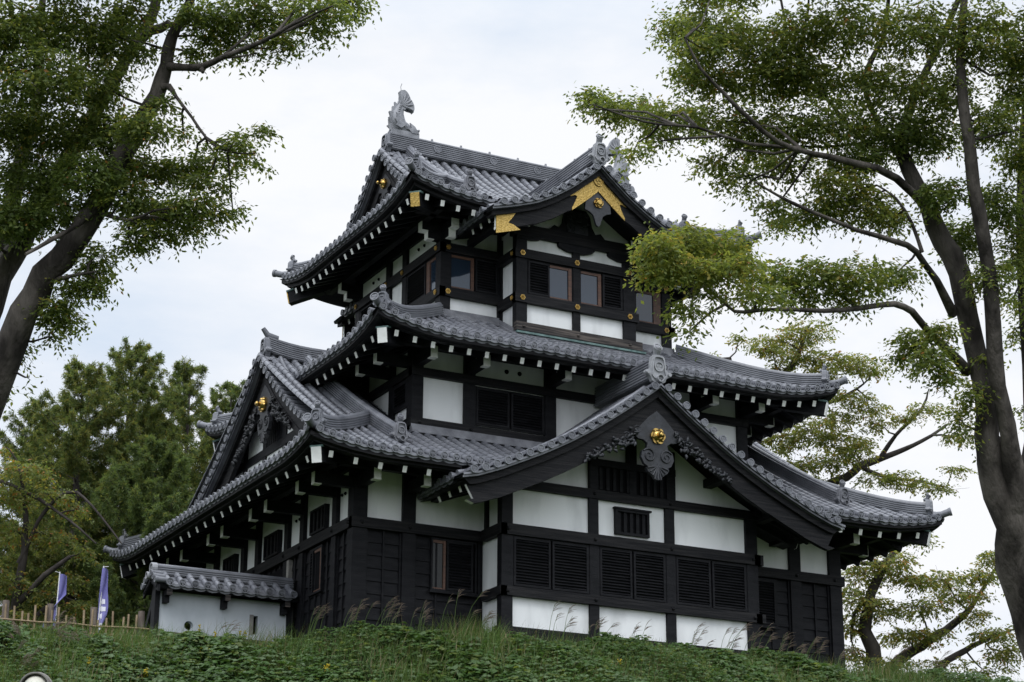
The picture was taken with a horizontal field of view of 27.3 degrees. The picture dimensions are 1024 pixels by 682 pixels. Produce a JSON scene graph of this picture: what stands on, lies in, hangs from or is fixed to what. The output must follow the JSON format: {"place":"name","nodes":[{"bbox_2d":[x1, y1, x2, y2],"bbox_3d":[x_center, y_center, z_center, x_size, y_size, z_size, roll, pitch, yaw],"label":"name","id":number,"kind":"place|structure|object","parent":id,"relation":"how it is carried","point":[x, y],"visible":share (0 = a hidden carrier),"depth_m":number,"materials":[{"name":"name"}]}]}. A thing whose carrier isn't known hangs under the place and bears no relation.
{"place":"outdoors","nodes":[
{"label":"outdoors","id":0,"kind":"place"},
{"bbox_2d":[20,672,51,681],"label":"park lamp","id":1,"kind":"object","parent":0,"point":[36,677],"visible":1,"depth_m":19.96,"materials":[{"name":"glass"}]},
{"bbox_2d":[0,619,1021,681],"bbox_3d":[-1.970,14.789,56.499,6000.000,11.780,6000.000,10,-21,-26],"label":"ground","id":2,"kind":"structure","parent":0,"point":[202,659],"depth_m":53.19,"materials":[{"name":"green plant"}]},
{"bbox_2d":[8,620,26,662],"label":"plume grass","id":3,"kind":"object","parent":2,"relation":"on","point":[16,626],"depth_m":52.04,"materials":[{"name":"green plant"}]},
{"bbox_2d":[7,639,40,681],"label":"plume grass","id":4,"kind":"object","parent":2,"relation":"on","point":[27,659],"depth_m":50.58,"materials":[{"name":"green plant"}]},
{"bbox_2d":[0,392,70,623],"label":"larch tree","id":5,"kind":"object","parent":2,"relation":"on","point":[28,414],"visible":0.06,"depth_m":77.15,"materials":[{"name":"green plant"}]},
{"bbox_2d":[35,610,72,642],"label":"plume grass","id":6,"kind":"object","parent":2,"relation":"on","point":[57,623],"depth_m":53.30,"materials":[{"name":"green plant"}]},
{"bbox_2d":[43,571,66,632],"bbox_3d":[-13.985,8.348,64.202,0.724,2.712,0.200,10,-21,-26],"label":"banner","id":7,"kind":"object","parent":2,"relation":"on","point":[62,586],"visible":0.5,"depth_m":64.56,"materials":[{"name":"blue fabric"}]},
{"bbox_2d":[0,446,121,629],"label":"cherry tree","id":8,"kind":"object","parent":2,"relation":"on","point":[20,596],"visible":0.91,"depth_m":65.83,"materials":[{"name":"green plant"}]},
{"bbox_2d":[54,616,93,652],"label":"plume grass","id":9,"kind":"object","parent":2,"relation":"on","point":[79,639],"depth_m":53.12,"materials":[{"name":"green plant"}]},
{"bbox_2d":[0,600,148,642],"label":"bamboo fence","id":10,"kind":"object","parent":2,"relation":"on","point":[49,612],"visible":0.4,"depth_m":55.04,"materials":[{"name":"brown wood"}]},
{"bbox_2d":[0,353,157,632],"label":"larch tree","id":11,"kind":"object","parent":2,"relation":"on","point":[75,446],"visible":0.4,"depth_m":71.43,"materials":[{"name":"green plant"}]},
{"bbox_2d":[3,336,200,625],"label":"larch tree","id":12,"kind":"object","parent":2,"relation":"on","point":[139,388],"visible":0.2,"depth_m":74.39,"materials":[{"name":"green plant"}]},
{"bbox_2d":[97,566,108,632],"bbox_3d":[-12.334,8.161,63.301,0.309,2.862,0.200,10,-21,-26],"label":"banner","id":13,"kind":"object","parent":2,"relation":"on","point":[103,605],"visible":0.78,"depth_m":63.44,"materials":[{"name":"blue fabric"}]},
{"bbox_2d":[39,433,193,640],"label":"larch tree","id":14,"kind":"object","parent":2,"relation":"on","point":[152,512],"visible":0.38,"depth_m":68.38,"materials":[{"name":"green plant"}]},
{"bbox_2d":[143,667,148,679],"bbox_3d":[-9.061,8.332,52.008,0.204,0.510,0.292,6,-19,-15],"label":"yellow flower","id":15,"kind":"object","parent":2,"relation":"on","point":[145,675],"visible":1,"depth_m":52.04,"materials":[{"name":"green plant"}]},
{"bbox_2d":[128,356,234,588],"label":"larch tree","id":16,"kind":"object","parent":2,"relation":"on","point":[186,371],"visible":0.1,"depth_m":78.19,"materials":[{"name":"green plant"}]},
{"bbox_2d":[0,0,388,418],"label":"zelkova tree","id":17,"kind":"object","parent":2,"relation":"on","point":[24,225],"visible":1,"depth_m":20.92,"materials":[{"name":"green plant"}]},
{"bbox_2d":[189,379,245,489],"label":"larch tree","id":18,"kind":"object","parent":2,"relation":"on","point":[215,397],"visible":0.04,"depth_m":83.50,"materials":[{"name":"green plant"}]},
{"bbox_2d":[141,562,298,657],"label":"tiled wall","id":19,"kind":"structure","parent":2,"relation":"on","point":[195,597],"depth_m":57.90,"materials":[{"name":"grey paint"}]},
{"bbox_2d":[217,620,241,635],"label":"plume grass","id":20,"kind":"object","parent":2,"relation":"on","point":[233,628],"depth_m":55.36,"materials":[{"name":"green plant"}]},
{"bbox_2d":[304,602,331,639],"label":"plume grass","id":21,"kind":"object","parent":2,"relation":"on","point":[318,613],"depth_m":55.00,"materials":[{"name":"green plant"}]},
{"bbox_2d":[335,598,380,647],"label":"plume grass","id":22,"kind":"object","parent":2,"relation":"on","point":[360,608],"depth_m":54.81,"materials":[{"name":"green plant"}]},
{"bbox_2d":[372,596,407,647],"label":"plume grass","id":23,"kind":"object","parent":2,"relation":"on","point":[398,615],"depth_m":54.94,"materials":[{"name":"green plant"}]},
{"bbox_2d":[408,601,432,648],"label":"plume grass","id":24,"kind":"object","parent":2,"relation":"on","point":[425,617],"depth_m":54.77,"materials":[{"name":"green plant"}]},
{"bbox_2d":[440,589,488,640],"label":"plume grass","id":25,"kind":"object","parent":2,"relation":"on","point":[456,603],"depth_m":54.83,"materials":[{"name":"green plant"}]},
{"bbox_2d":[480,610,497,634],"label":"plume grass","id":26,"kind":"object","parent":2,"relation":"on","point":[490,613],"depth_m":54.80,"materials":[{"name":"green plant"}]},
{"bbox_2d":[103,84,951,675],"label":"castle tower","id":27,"kind":"structure","parent":2,"relation":"on","point":[509,404],"depth_m":60.00,"materials":[{"name":"black wood"}]},
{"bbox_2d":[222,554,238,571],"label":"window","id":28,"kind":"structure","parent":27,"relation":"in","point":[231,563],"depth_m":64.08,"materials":[{"name":"black wood"}]},
{"bbox_2d":[263,529,282,560],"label":"window","id":29,"kind":"structure","parent":27,"relation":"in","point":[272,546],"depth_m":61.25,"materials":[{"name":"black wood"}]},
{"bbox_2d":[268,568,282,576],"bbox_3d":[-6.897,7.667,60.657,0.070,2.000,1.650,10,-21,-26],"label":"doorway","id":30,"kind":"structure","parent":27,"relation":"in","point":[279,573],"depth_m":60.55,"materials":[{"name":"black wood"}]},
{"bbox_2d":[308,544,325,596],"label":"window","id":31,"kind":"structure","parent":27,"relation":"in","point":[320,550],"depth_m":58.00,"materials":[{"name":"black wood"}]},
{"bbox_2d":[309,503,329,535],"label":"window","id":32,"kind":"structure","parent":27,"relation":"in","point":[319,517],"depth_m":58.30,"materials":[{"name":"black wood"}]},
{"bbox_2d":[360,301,375,320],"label":"window","id":33,"kind":"structure","parent":27,"relation":"in","point":[364,310],"depth_m":66.91,"materials":[{"name":"black wood"}]},
{"bbox_2d":[392,379,406,414],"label":"window","id":34,"kind":"structure","parent":27,"relation":"in","point":[400,390],"depth_m":59.41,"materials":[{"name":"black wood"}]},
{"bbox_2d":[406,255,435,304],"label":"window","id":35,"kind":"structure","parent":27,"relation":"in","point":[421,281],"depth_m":63.35,"materials":[{"name":"black wood"}]},
{"bbox_2d":[429,537,478,597],"bbox_3d":[-1.592,6.152,57.177,1.480,1.520,0.180,10,-21,-26],"label":"window","id":36,"kind":"structure","parent":27,"relation":"in","point":[455,569],"depth_m":57.17,"materials":[{"name":"black wood"}]},
{"bbox_2d":[450,253,497,295],"bbox_3d":[-1.127,-1.959,62.672,1.610,1.110,0.100,10,-21,-26],"label":"window","id":37,"kind":"structure","parent":27,"relation":"in","point":[467,273],"depth_m":62.67,"materials":[{"name":"black wood"}]},
{"bbox_2d":[475,386,544,435],"bbox_3d":[-0.065,1.991,60.010,2.250,1.150,0.090,10,-21,-26],"label":"window","id":38,"kind":"structure","parent":27,"relation":"in","point":[494,408],"depth_m":59.99,"materials":[{"name":"black wood"}]},
{"bbox_2d":[527,259,572,301],"bbox_3d":[1.115,-1.775,62.519,1.560,1.120,0.100,10,-21,-26],"label":"window","id":39,"kind":"structure","parent":27,"relation":"in","point":[544,279],"depth_m":62.53,"materials":[{"name":"black wood"}]},
{"bbox_2d":[513,535,589,594],"bbox_3d":[1.056,6.103,57.220,2.390,1.420,0.100,10,-21,-26],"label":"window","id":40,"kind":"structure","parent":27,"relation":"in","point":[538,563],"depth_m":57.20,"materials":[{"name":"black wood"}]},
{"bbox_2d":[580,269,622,310],"bbox_3d":[2.681,-1.506,63.297,1.500,1.120,0.100,10,-21,-26],"label":"window","id":41,"kind":"structure","parent":27,"relation":"in","point":[596,289],"depth_m":63.30,"materials":[{"name":"black wood"}]},
{"bbox_2d":[613,506,651,538],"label":"window","id":42,"kind":"structure","parent":27,"relation":"in","point":[631,522],"depth_m":58.82,"materials":[{"name":"black wood"}]},
{"bbox_2d":[599,546,666,602],"bbox_3d":[3.335,6.495,58.352,2.180,1.420,0.100,10,-21,-26],"label":"window","id":43,"kind":"structure","parent":27,"relation":"in","point":[623,573],"depth_m":58.33,"materials":[{"name":"black wood"}]},
{"bbox_2d":[635,289,661,324],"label":"window","id":44,"kind":"structure","parent":27,"relation":"in","point":[645,310],"depth_m":65.36,"materials":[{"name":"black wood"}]},
{"bbox_2d":[675,555,747,612],"bbox_3d":[5.623,6.888,59.489,2.410,1.420,0.100,10,-21,-26],"label":"window","id":45,"kind":"structure","parent":27,"relation":"in","point":[704,583],"depth_m":59.47,"materials":[{"name":"black wood"}]},
{"bbox_2d":[758,577,779,629],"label":"window","id":46,"kind":"structure","parent":27,"relation":"in","point":[768,605],"depth_m":61.71,"materials":[{"name":"black wood"}]},
{"bbox_2d":[545,600,577,642],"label":"plume grass","id":47,"kind":"object","parent":2,"relation":"on","point":[565,623],"depth_m":55.37,"materials":[{"name":"green plant"}]},
{"bbox_2d":[582,618,617,646],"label":"plume grass","id":48,"kind":"object","parent":2,"relation":"on","point":[615,625],"depth_m":55.78,"materials":[{"name":"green plant"}]},
{"bbox_2d":[629,620,652,650],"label":"plume grass","id":49,"kind":"object","parent":2,"relation":"on","point":[636,627],"depth_m":56.42,"materials":[{"name":"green plant"}]},
{"bbox_2d":[691,622,715,653],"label":"plume grass","id":50,"kind":"object","parent":2,"relation":"on","point":[697,639],"depth_m":57.23,"materials":[{"name":"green plant"}]},
{"bbox_2d":[721,622,752,652],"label":"plume grass","id":51,"kind":"object","parent":2,"relation":"on","point":[734,631],"depth_m":57.84,"materials":[{"name":"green plant"}]},
{"bbox_2d":[743,623,777,658],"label":"plume grass","id":52,"kind":"object","parent":2,"relation":"on","point":[759,634],"depth_m":58.10,"materials":[{"name":"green plant"}]},
{"bbox_2d":[775,632,808,674],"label":"plume grass","id":53,"kind":"object","parent":2,"relation":"on","point":[780,650],"depth_m":58.48,"materials":[{"name":"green plant"}]},
{"bbox_2d":[563,0,1023,658],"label":"zelkova tree","id":54,"kind":"object","parent":2,"relation":"on","point":[789,66],"visible":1,"depth_m":21.74,"materials":[{"name":"green plant"}]},
{"bbox_2d":[801,636,828,670],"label":"plume grass","id":55,"kind":"object","parent":2,"relation":"on","point":[817,641],"depth_m":58.88,"materials":[{"name":"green plant"}]},
{"bbox_2d":[673,317,977,501],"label":"zelkova tree","id":56,"kind":"object","parent":2,"relation":"on","point":[821,438],"visible":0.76,"depth_m":87.77,"materials":[{"name":"green plant"}]},
{"bbox_2d":[837,647,854,666],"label":"plume grass","id":57,"kind":"object","parent":2,"relation":"on","point":[843,651],"depth_m":59.39,"materials":[{"name":"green plant"}]},
{"bbox_2d":[884,641,910,674],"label":"plume grass","id":58,"kind":"object","parent":2,"relation":"on","point":[897,658],"depth_m":60.19,"materials":[{"name":"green plant"}]},
{"bbox_2d":[841,532,1023,680],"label":"zelkova tree","id":59,"kind":"object","parent":2,"relation":"on","point":[869,603],"visible":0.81,"depth_m":77.79,"materials":[{"name":"green plant"}]},
{"bbox_2d":[924,650,950,677],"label":"plume grass","id":60,"kind":"object","parent":2,"relation":"on","point":[936,663],"depth_m":60.46,"materials":[{"name":"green plant"}]},
{"bbox_2d":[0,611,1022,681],"bbox_3d":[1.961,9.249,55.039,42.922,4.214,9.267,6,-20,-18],"label":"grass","id":61,"kind":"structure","parent":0,"point":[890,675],"depth_m":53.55,"materials":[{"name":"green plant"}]},
{"bbox_2d":[0,0,1023,681],"label":"sky","id":62,"kind":"structure","parent":0,"point":[486,76],"materials":[{"name":"white"}]}
]}

